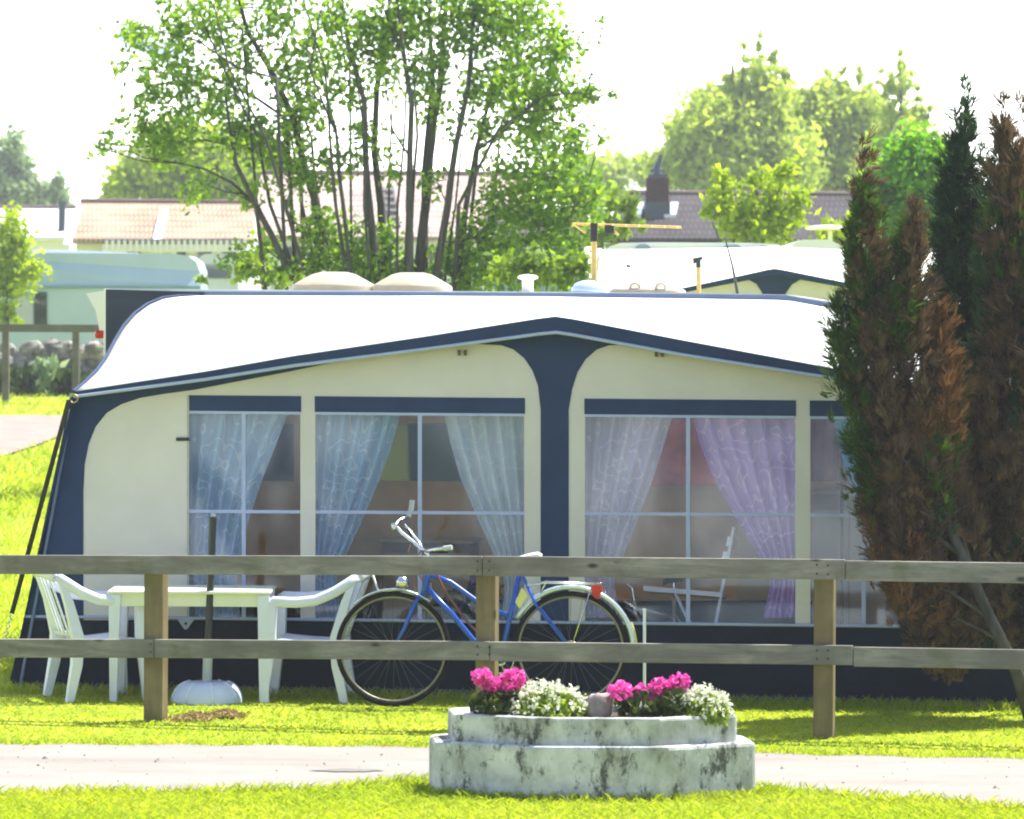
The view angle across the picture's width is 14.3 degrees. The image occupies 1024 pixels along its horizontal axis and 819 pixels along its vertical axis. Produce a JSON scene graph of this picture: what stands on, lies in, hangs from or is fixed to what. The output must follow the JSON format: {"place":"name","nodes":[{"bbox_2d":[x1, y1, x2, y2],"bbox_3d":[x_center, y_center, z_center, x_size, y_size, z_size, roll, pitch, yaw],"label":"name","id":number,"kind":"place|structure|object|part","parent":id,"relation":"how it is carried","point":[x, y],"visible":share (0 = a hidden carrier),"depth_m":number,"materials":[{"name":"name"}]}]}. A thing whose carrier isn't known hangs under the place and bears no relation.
{"place":"outdoors","nodes":[
{"label":"outdoors","id":0,"kind":"place"},
{"bbox_2d":[0,415,63,454],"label":"gravel track","id":1,"kind":"structure","parent":0,"point":[19,431],"depth_m":63.71,"materials":[{"name":"beige gravel"}]},
{"bbox_2d":[432,582,520,619],"bbox_3d":[-0.239,1.554,29.014,0.616,0.709,0.620,0,1,-15],"label":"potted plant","id":2,"kind":"object","parent":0,"point":[466,605],"visible":0.17,"depth_m":28.92,"materials":[{"name":"green plant"}]},
{"bbox_2d":[0,743,1023,806],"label":"path","id":3,"kind":"structure","parent":0,"point":[255,763],"depth_m":23.18,"materials":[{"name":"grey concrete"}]},
{"bbox_2d":[314,768,379,771],"bbox_3d":[-0.927,2.024,22.999,0.428,0.001,0.176,0,1,0],"label":"path hollow","id":4,"kind":"object","parent":3,"relation":"on","point":[346,769],"visible":1,"depth_m":22.98,"materials":[{"name":"grey concrete"}]},
{"bbox_2d":[0,395,1023,818],"bbox_3d":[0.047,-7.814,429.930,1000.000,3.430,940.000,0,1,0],"label":"ground","id":5,"kind":"structure","parent":0,"point":[272,701],"depth_m":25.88,"materials":[{"name":"green plant"}]},
{"bbox_2d":[0,361,40,395],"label":"bush","id":6,"kind":"object","parent":5,"relation":"on","point":[19,380],"visible":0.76,"depth_m":77.08,"materials":[{"name":"green plant"}]},
{"bbox_2d":[0,123,42,204],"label":"hazy tree","id":7,"kind":"object","parent":5,"relation":"on","point":[17,173],"visible":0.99,"depth_m":209.44,"materials":[{"name":"green plant"}]},
{"bbox_2d":[0,200,53,323],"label":"shrub","id":8,"kind":"object","parent":5,"relation":"on","point":[12,286],"visible":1,"depth_m":80.84,"materials":[{"name":"green plant"}]},
{"bbox_2d":[0,391,70,681],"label":"grass","id":9,"kind":"structure","parent":5,"relation":"on","point":[9,498],"depth_m":47.69,"materials":[{"name":"green plant"}]},
{"bbox_2d":[0,201,76,250],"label":"house","id":10,"kind":"structure","parent":5,"relation":"on","point":[51,223],"depth_m":136.29,"materials":[{"name":"paint"}]},
{"bbox_2d":[26,352,69,395],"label":"bush","id":11,"kind":"object","parent":5,"relation":"on","point":[47,370],"visible":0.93,"depth_m":77.10,"materials":[{"name":"green plant"}]},
{"bbox_2d":[0,324,98,402],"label":"rail fence","id":12,"kind":"object","parent":5,"relation":"on","point":[7,329],"visible":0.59,"depth_m":74.06,"materials":[{"name":"wood"}]},
{"bbox_2d":[23,167,75,204],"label":"hazy tree","id":13,"kind":"object","parent":5,"relation":"on","point":[52,192],"visible":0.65,"depth_m":209.69,"materials":[{"name":"green plant"}]},
{"bbox_2d":[0,338,103,394],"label":"stone wall","id":14,"kind":"structure","parent":5,"relation":"on","point":[91,354],"depth_m":77.89,"materials":[{"name":"grey stone"}]},
{"bbox_2d":[51,367,93,395],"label":"bush","id":15,"kind":"object","parent":5,"relation":"on","point":[63,379],"visible":0.42,"depth_m":77.17,"materials":[{"name":"green plant"}]},
{"bbox_2d":[33,574,143,702],"bbox_3d":[-2.841,1.487,27.400,0.722,0.906,0.614,0,1,-22],"label":"plastic chair","id":16,"kind":"object","parent":5,"relation":"on","point":[68,589],"visible":0.61,"depth_m":27.18,"materials":[{"name":"white plastic"}]},
{"bbox_2d":[0,250,207,347],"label":"caravan","id":17,"kind":"object","parent":5,"relation":"on","point":[61,298],"visible":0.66,"depth_m":84.01,"materials":[{"name":"white metal"}]},
{"bbox_2d":[12,295,32,323],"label":"window","id":18,"kind":"structure","parent":17,"relation":"in","point":[25,311],"depth_m":83.94,"materials":[{"name":"glass"}]},
{"bbox_2d":[34,292,46,323],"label":"window","id":19,"kind":"structure","parent":17,"relation":"in","point":[40,299],"depth_m":83.94,"materials":[{"name":"grey glass"}]},
{"bbox_2d":[63,198,270,289],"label":"house","id":20,"kind":"structure","parent":5,"relation":"on","point":[95,223],"depth_m":113.70,"materials":[{"name":"tile"}]},
{"bbox_2d":[102,239,245,258],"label":"pergola","id":21,"kind":"object","parent":5,"relation":"on","point":[172,247],"visible":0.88,"depth_m":110.48,"materials":[{"name":"white wood"}]},
{"bbox_2d":[107,584,275,702],"bbox_3d":[-2.143,1.567,27.479,1.081,0.741,0.660,0,1,0],"label":"garden table","id":22,"kind":"object","parent":5,"relation":"on","point":[259,596],"visible":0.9,"depth_m":27.17,"materials":[{"name":"white plastic"}]},
{"bbox_2d":[166,709,219,721],"bbox_3d":[-2.019,1.942,25.913,0.405,0.084,0.441,0,1,0],"label":"dry grass clump","id":23,"kind":"object","parent":5,"relation":"on","point":[197,715],"visible":1,"depth_m":25.86,"materials":[{"name":"plant"}]},
{"bbox_2d":[94,108,305,198],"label":"round tree","id":24,"kind":"object","parent":5,"relation":"on","point":[127,177],"visible":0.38,"depth_m":148.79,"materials":[{"name":"green plant"}]},
{"bbox_2d":[170,514,242,705],"bbox_3d":[-2.022,1.318,27.183,0.474,1.252,0.472,0,1,0],"label":"parasol stand","id":25,"kind":"object","parent":5,"relation":"on","point":[206,690],"visible":0.99,"depth_m":27.11,"materials":[{"name":"white plastic"}]},
{"bbox_2d":[198,254,244,289],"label":"caravan","id":26,"kind":"object","parent":5,"relation":"on","point":[216,278],"visible":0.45,"depth_m":95.95,"materials":[{"name":"white metal"}]},
{"bbox_2d":[205,265,230,277],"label":"window","id":27,"kind":"structure","parent":26,"relation":"in","point":[212,272],"depth_m":95.94,"materials":[{"name":"grey glass"}]},
{"bbox_2d":[204,707,261,719],"bbox_3d":[-1.803,1.940,26.115,0.422,0.079,0.420,0,1,0],"label":"dry grass clump","id":28,"kind":"object","parent":5,"relation":"on","point":[230,712],"visible":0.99,"depth_m":26.05,"materials":[{"name":"plant"}]},
{"bbox_2d":[193,248,310,289],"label":"shrub","id":29,"kind":"object","parent":5,"relation":"on","point":[249,270],"visible":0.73,"depth_m":46.95,"materials":[{"name":"green plant"}]},
{"bbox_2d":[269,575,371,703],"bbox_3d":[-1.291,1.495,27.442,0.722,0.906,0.614,0,1,4],"label":"plastic chair","id":30,"kind":"object","parent":5,"relation":"on","point":[352,587],"visible":0.6,"depth_m":27.16,"materials":[{"name":"white plastic"}]},
{"bbox_2d":[83,0,620,291],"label":"multi stem tree","id":31,"kind":"object","parent":5,"relation":"on","point":[347,251],"visible":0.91,"depth_m":49.80,"materials":[{"name":"green plant"}]},
{"bbox_2d":[258,170,530,290],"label":"house","id":32,"kind":"structure","parent":5,"relation":"on","point":[435,214],"depth_m":124.51,"materials":[{"name":"white paint"}]},
{"bbox_2d":[336,500,636,706],"bbox_3d":[-0.175,1.283,26.807,1.953,1.350,0.477,1,1,13],"label":"bicycle","id":33,"kind":"object","parent":5,"relation":"on","point":[595,589],"visible":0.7,"depth_m":26.83,"materials":[{"name":"blue metal"}]},
{"bbox_2d":[0,289,1023,706],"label":"awning","id":34,"kind":"object","parent":5,"relation":"on","point":[554,369],"visible":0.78,"depth_m":27.93,"materials":[{"name":"beige fabric"}]},
{"bbox_2d":[189,414,287,616],"bbox_3d":[-1.897,0.714,28.136,0.729,1.434,0.226,0,1,0],"label":"curtain","id":35,"kind":"object","parent":34,"relation":"hanging from","point":[215,461],"visible":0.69,"depth_m":28.14,"materials":[{"name":"blue fabric"}]},
{"bbox_2d":[188,395,300,616],"bbox_3d":[-1.839,0.663,28.008,0.800,1.513,0.158,1,1,8],"label":"window","id":36,"kind":"structure","parent":34,"relation":"in","point":[198,404],"depth_m":28.04,"materials":[{"name":"white plastic"}]},
{"bbox_2d":[315,415,399,617],"bbox_3d":[-1.071,0.711,28.027,0.620,1.427,0.207,0,1,0],"label":"curtain","id":37,"kind":"object","parent":34,"relation":"hanging from","point":[351,453],"visible":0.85,"depth_m":28.02,"materials":[{"name":"fabric"}]},
{"bbox_2d":[315,396,524,618],"bbox_3d":[-0.639,0.671,27.844,1.460,1.508,0.158,1,1,8],"label":"window","id":38,"kind":"structure","parent":34,"relation":"in","point":[324,405],"depth_m":27.88,"materials":[{"name":"white plastic"}]},
{"bbox_2d":[445,416,523,617],"bbox_3d":[-0.164,0.705,27.911,0.638,1.415,0.193,1,1,18],"label":"curtain","id":39,"kind":"object","parent":34,"relation":"hanging from","point":[488,452],"visible":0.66,"depth_m":27.89,"materials":[{"name":"fabric"}]},
{"bbox_2d":[585,417,671,617],"bbox_3d":[0.779,0.705,27.775,0.638,1.415,0.208,0,1,0],"label":"curtain","id":40,"kind":"object","parent":34,"relation":"hanging from","point":[622,455],"visible":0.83,"depth_m":27.77,"materials":[{"name":"fabric"}]},
{"bbox_2d":[584,399,795,621],"bbox_3d":[1.189,0.683,27.593,1.440,1.500,0.157,1,1,8],"label":"window","id":41,"kind":"structure","parent":34,"relation":"in","point":[645,408],"depth_m":27.63,"materials":[{"name":"white plastic"}]},
{"bbox_2d":[693,418,794,617],"bbox_3d":[1.574,0.699,27.652,0.764,1.403,0.197,1,1,11],"label":"curtain","id":42,"kind":"object","parent":34,"relation":"hanging from","point":[751,463],"visible":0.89,"depth_m":27.64,"materials":[{"name":"purple fabric"}]},
{"bbox_2d":[810,400,865,623],"bbox_3d":[2.363,0.691,27.433,0.758,1.494,0.156,1,1,8],"label":"window","id":43,"kind":"structure","parent":34,"relation":"in","point":[818,409],"depth_m":27.51,"materials":[{"name":"white plastic"}]},
{"bbox_2d":[834,419,921,584],"bbox_3d":[2.464,0.696,27.531,0.655,1.396,0.200,1,1,10],"label":"curtain","id":44,"kind":"object","parent":34,"relation":"hanging from","point":[837,422],"visible":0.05,"depth_m":27.59,"materials":[{"name":"blue fabric"}]},
{"bbox_2d":[0,555,1023,738],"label":"fence","id":45,"kind":"object","parent":5,"relation":"on","point":[155,648],"visible":0.93,"depth_m":25.35,"materials":[{"name":"beige wood"}]},
{"bbox_2d":[481,240,590,291],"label":"shrub","id":46,"kind":"object","parent":5,"relation":"on","point":[578,265],"visible":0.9,"depth_m":46.96,"materials":[{"name":"green plant"}]},
{"bbox_2d":[481,208,590,291],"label":"house","id":47,"kind":"structure","parent":5,"relation":"on","point":[523,248],"depth_m":104.31,"materials":[{"name":"stone"}]},
{"bbox_2d":[429,705,755,800],"bbox_3d":[0.427,1.869,22.097,1.756,0.483,0.880,0,1,0],"label":"planter","id":48,"kind":"object","parent":5,"relation":"on","point":[615,753],"visible":0.69,"depth_m":21.72,"materials":[{"name":"concrete"}]},
{"bbox_2d":[468,666,526,714],"bbox_3d":[-0.079,1.526,21.945,0.318,0.306,0.260,0,1,0],"label":"geranium","id":49,"kind":"object","parent":48,"relation":"in","point":[483,701],"visible":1,"depth_m":21.90,"materials":[{"name":"pink plant"}]},
{"bbox_2d":[507,678,587,716],"bbox_3d":[0.193,1.577,21.976,0.515,0.273,0.418,0,1,0],"label":"alyssum","id":50,"kind":"object","parent":48,"relation":"in","point":[552,699],"visible":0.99,"depth_m":21.89,"materials":[{"name":"white plant"}]},
{"bbox_2d":[585,693,613,716],"bbox_3d":[0.469,1.587,21.971,0.156,0.144,0.125,0,1,0],"label":"rock","id":51,"kind":"object","parent":48,"relation":"on","point":[600,704],"visible":0.9,"depth_m":21.93,"materials":[{"name":"grey stone"}]},
{"bbox_2d":[606,680,668,716],"bbox_3d":[0.678,1.566,21.952,0.349,0.244,0.261,0,1,0],"label":"geranium","id":52,"kind":"object","parent":48,"relation":"in","point":[631,700],"visible":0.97,"depth_m":21.90,"materials":[{"name":"pink plant"}]},
{"bbox_2d":[648,671,691,716],"bbox_3d":[0.868,1.545,21.967,0.222,0.276,0.251,1,1,35],"label":"geranium","id":53,"kind":"object","parent":48,"relation":"in","point":[672,692],"visible":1,"depth_m":21.92,"materials":[{"name":"pink plant"}]},
{"bbox_2d":[679,682,734,726],"bbox_3d":[1.021,1.588,21.970,0.349,0.254,0.299,0,1,0],"label":"alyssum","id":54,"kind":"object","parent":48,"relation":"in","point":[709,703],"visible":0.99,"depth_m":21.90,"materials":[{"name":"white plant"}]},
{"bbox_2d":[548,146,649,215],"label":"hazy tree","id":55,"kind":"object","parent":5,"relation":"on","point":[619,167],"visible":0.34,"depth_m":199.29,"materials":[{"name":"green plant"}]},
{"bbox_2d":[579,184,647,255],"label":"shrub","id":56,"kind":"object","parent":5,"relation":"on","point":[623,203],"visible":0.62,"depth_m":65.87,"materials":[{"name":"green plant"}]},
{"bbox_2d":[643,609,645,686],"bbox_3d":[0.868,1.637,26.841,0.025,0.663,0.020,0,1,0],"label":"stake","id":57,"kind":"object","parent":5,"relation":"on","point":[644,641],"visible":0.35,"depth_m":26.83,"materials":[{"name":"white plastic"}]},
{"bbox_2d":[597,242,781,277],"bbox_3d":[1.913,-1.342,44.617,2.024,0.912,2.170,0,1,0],"label":"caravan","id":58,"kind":"object","parent":5,"relation":"on","point":[660,245],"visible":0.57,"depth_m":43.59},
{"bbox_2d":[637,26,835,190],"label":"willow tree","id":59,"kind":"object","parent":5,"relation":"on","point":[742,125],"visible":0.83,"depth_m":148.95,"materials":[{"name":"green plant"}]},
{"bbox_2d":[597,154,904,249],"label":"house","id":60,"kind":"structure","parent":5,"relation":"on","point":[661,204],"depth_m":109.71,"materials":[{"name":"stone"}]},
{"bbox_2d":[698,154,816,245],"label":"garden tree","id":61,"kind":"object","parent":5,"relation":"on","point":[754,217],"visible":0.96,"depth_m":63.82,"materials":[{"name":"green plant"}]},
{"bbox_2d":[597,246,935,300],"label":"awning","id":62,"kind":"object","parent":5,"relation":"on","point":[807,272],"visible":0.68,"depth_m":41.59,"materials":[{"name":"beige fabric"}]},
{"bbox_2d":[808,207,879,243],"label":"shrub","id":63,"kind":"object","parent":5,"relation":"on","point":[836,235],"visible":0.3,"depth_m":59.86,"materials":[{"name":"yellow plant"}]},
{"bbox_2d":[782,240,936,249],"bbox_3d":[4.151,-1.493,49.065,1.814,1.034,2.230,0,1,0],"label":"caravan","id":64,"kind":"object","parent":5,"relation":"on","point":[822,244],"visible":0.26,"depth_m":47.97,"materials":[{"name":"white metal"}]},
{"bbox_2d":[789,64,940,190],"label":"willow tree","id":65,"kind":"object","parent":5,"relation":"on","point":[842,112],"visible":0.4,"depth_m":154.00,"materials":[{"name":"green plant"}]},
{"bbox_2d":[844,46,947,187],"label":"poplar tree","id":66,"kind":"object","parent":5,"relation":"on","point":[915,111],"visible":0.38,"depth_m":139.76,"materials":[{"name":"green plant"}]},
{"bbox_2d":[857,118,962,244],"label":"bright tree","id":67,"kind":"object","parent":5,"relation":"on","point":[909,156],"visible":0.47,"depth_m":61.55,"materials":[{"name":"green plant"}]},
{"bbox_2d":[812,125,1023,719],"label":"conifer","id":68,"kind":"object","parent":5,"relation":"on","point":[885,325],"visible":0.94,"depth_m":25.78,"materials":[{"name":"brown plant"}]},
{"bbox_2d":[919,70,998,425],"bbox_3d":[3.090,-0.070,26.834,0.830,4.340,0.702,0,1,-36],"label":"conifer","id":69,"kind":"object","parent":5,"relation":"on","point":[953,227],"visible":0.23,"depth_m":26.69,"materials":[{"name":"green plant"}]},
{"bbox_2d":[944,83,1023,648],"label":"conifer","id":70,"kind":"object","parent":5,"relation":"on","point":[996,469],"visible":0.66,"depth_m":26.12,"materials":[{"name":"brown plant"}]},
{"bbox_2d":[0,0,1023,303],"label":"sky","id":71,"kind":"structure","parent":0,"point":[57,85],"materials":[{"name":"white"}]},
{"bbox_2d":[805,225,841,240],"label":"satellite antenna","id":72,"kind":"object","parent":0,"point":[829,228],"visible":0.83,"depth_m":57.76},
{"bbox_2d":[810,489,888,624],"bbox_3d":[2.444,1.240,29.563,0.577,1.308,0.451,1,1,8],"label":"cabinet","id":73,"kind":"object","parent":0,"point":[825,537],"visible":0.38,"depth_m":29.36,"materials":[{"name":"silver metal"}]},
{"bbox_3d":[2.282,1.285,29.373,0.253,1.123,0.033,1,1,8],"label":"door","id":74,"kind":"part","parent":73,"relation":"part of","materials":[{"name":"silver metal"}]},
{"bbox_3d":[2.548,1.287,29.337,0.253,1.123,0.031,1,1,8],"label":"door","id":75,"kind":"part","parent":73,"relation":"part of","materials":[{"name":"silver metal"}]},
{"label":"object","id":76,"kind":"structure","parent":0,"visible":0},
{"bbox_2d":[379,536,481,618],"bbox_3d":[-0.592,1.404,29.742,0.688,0.936,0.451,1,1,8],"label":"table","id":77,"kind":"object","parent":76,"relation":"on","point":[400,545],"visible":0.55,"depth_m":29.55,"materials":[{"name":"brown wood"}]},
{"bbox_3d":[-0.780,1.441,29.559,0.302,0.812,0.067,0,1,0],"label":"door","id":78,"kind":"part","parent":77,"relation":"part of","materials":[{"name":"grey wood"}]},
{"bbox_3d":[-0.461,1.444,29.513,0.304,0.812,0.031,1,1,8],"label":"door","id":79,"kind":"part","parent":77,"relation":"part of","materials":[{"name":"grey wood"}]},
{"bbox_2d":[86,272,899,624],"bbox_3d":[0.258,0.418,31.102,6.756,2.898,2.147,1,1,8],"label":"caravan","id":80,"kind":"object","parent":76,"relation":"on","point":[444,490],"visible":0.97,"depth_m":30.17,"materials":[{"name":"beige plastic"}]},
{"bbox_2d":[262,424,293,480],"bbox_3d":[-1.871,0.316,30.344,0.517,0.425,0.010,1,1,8],"label":"side window","id":81,"kind":"structure","parent":80,"relation":"in","point":[280,467],"depth_m":30.31,"materials":[{"name":"grey glass"}]},
{"bbox_2d":[379,423,460,480],"bbox_3d":[-0.730,0.315,30.187,0.868,0.426,0.010,1,1,8],"label":"side window","id":82,"kind":"structure","parent":80,"relation":"in","point":[438,460],"depth_m":30.17,"materials":[{"name":"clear glass"}]},
{"bbox_2d":[572,222,681,281],"bbox_3d":[0.869,-1.149,30.890,0.835,0.519,0.390,0,1,0],"label":"tv aerial","id":83,"kind":"object","parent":80,"relation":"attached to","point":[609,228],"visible":0.93,"depth_m":30.88,"materials":[{"name":"yellow paint"}]},
{"bbox_2d":[650,418,717,485],"bbox_3d":[1.256,0.180,29.869,0.779,0.764,0.050,1,1,8],"label":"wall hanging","id":84,"kind":"object","parent":80,"relation":"attached to","point":[670,469],"depth_m":29.87,"materials":[{"name":"red fabric"}]},
{"bbox_2d":[693,256,702,292],"bbox_3d":[1.395,-1.012,30.785,0.077,0.280,0.037,0,1,0],"label":"mast stub","id":85,"kind":"object","parent":80,"relation":"on","point":[697,260],"visible":0.91,"depth_m":30.77,"materials":[{"name":"yellow paint"}]},
{"bbox_2d":[725,240,738,293],"bbox_3d":[1.671,-1.071,31.048,0.115,0.427,0.024,0,1,0],"label":"whip aerial","id":86,"kind":"object","parent":80,"relation":"on","point":[735,283],"visible":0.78,"depth_m":31.04,"materials":[{"name":"grey metal"}]},
{"bbox_2d":[737,521,769,599],"bbox_3d":[1.865,0.597,29.837,0.459,1.589,0.008,1,1,8],"label":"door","id":87,"kind":"structure","parent":80,"relation":"in","point":[747,589],"depth_m":29.87,"materials":[{"name":"brown metal"}]},
{"bbox_2d":[810,419,848,480],"bbox_3d":[2.333,0.236,29.722,0.410,0.574,0.050,1,1,8],"label":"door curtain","id":88,"kind":"object","parent":80,"relation":"hanging from","point":[824,457],"depth_m":29.73,"materials":[{"name":"purple fabric"}]},
{"bbox_2d":[626,578,682,621],"bbox_3d":[1.136,1.538,28.559,0.774,0.769,0.190,1,1,8],"label":"folding chair","id":89,"kind":"object","parent":76,"relation":"on","point":[673,616],"visible":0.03,"depth_m":28.56,"materials":[{"name":"grey metal"}]},
{"bbox_2d":[643,527,736,622],"bbox_3d":[1.228,1.365,28.265,0.630,1.134,0.506,0,1,5],"label":"folding chair","id":90,"kind":"object","parent":76,"relation":"on","point":[730,545],"visible":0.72,"depth_m":28.09,"materials":[{"name":"white plastic"}]}
]}

